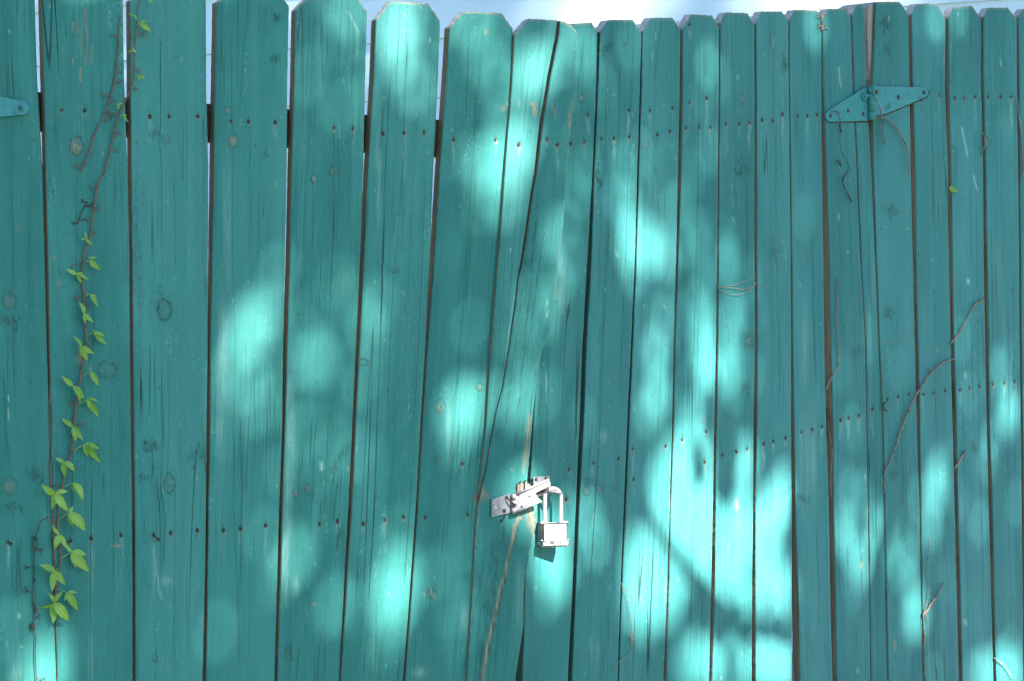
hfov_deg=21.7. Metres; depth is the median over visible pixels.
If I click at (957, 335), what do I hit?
dry twig
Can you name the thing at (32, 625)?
dead vine stem
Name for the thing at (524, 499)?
hasp latch
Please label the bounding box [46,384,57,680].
dead vine stem
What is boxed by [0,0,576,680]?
wooden gate
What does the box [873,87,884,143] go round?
dry twig
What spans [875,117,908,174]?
dry twig
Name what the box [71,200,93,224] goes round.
dead vine stem
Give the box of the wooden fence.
[839,1,1023,680]
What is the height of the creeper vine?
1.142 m
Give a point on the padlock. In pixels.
(552, 534)
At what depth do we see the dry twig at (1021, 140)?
6.40 m
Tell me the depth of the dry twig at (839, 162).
5.91 m
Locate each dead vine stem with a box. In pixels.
[22,516,48,680]
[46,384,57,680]
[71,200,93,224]
[72,16,123,172]
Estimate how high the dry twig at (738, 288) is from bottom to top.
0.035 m
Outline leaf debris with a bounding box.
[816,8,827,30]
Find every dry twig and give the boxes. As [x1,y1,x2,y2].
[612,583,635,669]
[717,279,771,294]
[826,276,839,390]
[827,421,832,496]
[831,111,852,201]
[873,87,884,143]
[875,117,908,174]
[883,359,953,492]
[922,541,943,677]
[949,296,984,344]
[954,450,966,469]
[980,132,985,155]
[1017,98,1023,183]
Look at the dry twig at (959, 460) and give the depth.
6.22 m
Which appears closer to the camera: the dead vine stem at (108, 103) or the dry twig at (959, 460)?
the dead vine stem at (108, 103)
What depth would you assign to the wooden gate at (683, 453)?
5.61 m
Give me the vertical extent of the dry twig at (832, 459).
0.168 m
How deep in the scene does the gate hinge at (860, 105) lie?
5.97 m
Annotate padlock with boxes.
[537,486,568,547]
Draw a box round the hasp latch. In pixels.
[491,476,561,517]
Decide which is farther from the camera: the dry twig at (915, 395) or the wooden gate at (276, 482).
the dry twig at (915, 395)
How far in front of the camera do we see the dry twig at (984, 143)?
6.29 m
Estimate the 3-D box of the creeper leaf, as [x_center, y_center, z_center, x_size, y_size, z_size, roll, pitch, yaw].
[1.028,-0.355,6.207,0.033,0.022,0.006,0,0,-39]
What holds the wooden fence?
on the ground
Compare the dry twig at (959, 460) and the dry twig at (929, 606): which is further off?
the dry twig at (959, 460)
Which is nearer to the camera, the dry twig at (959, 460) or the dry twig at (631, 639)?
the dry twig at (631, 639)
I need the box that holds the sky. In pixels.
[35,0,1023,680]
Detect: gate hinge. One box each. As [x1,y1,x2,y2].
[0,96,28,116]
[824,85,929,122]
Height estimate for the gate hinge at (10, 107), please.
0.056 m
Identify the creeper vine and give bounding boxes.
[39,0,152,622]
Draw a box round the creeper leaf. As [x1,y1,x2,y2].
[949,185,957,191]
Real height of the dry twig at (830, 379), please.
0.254 m
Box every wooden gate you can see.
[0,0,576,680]
[515,5,886,680]

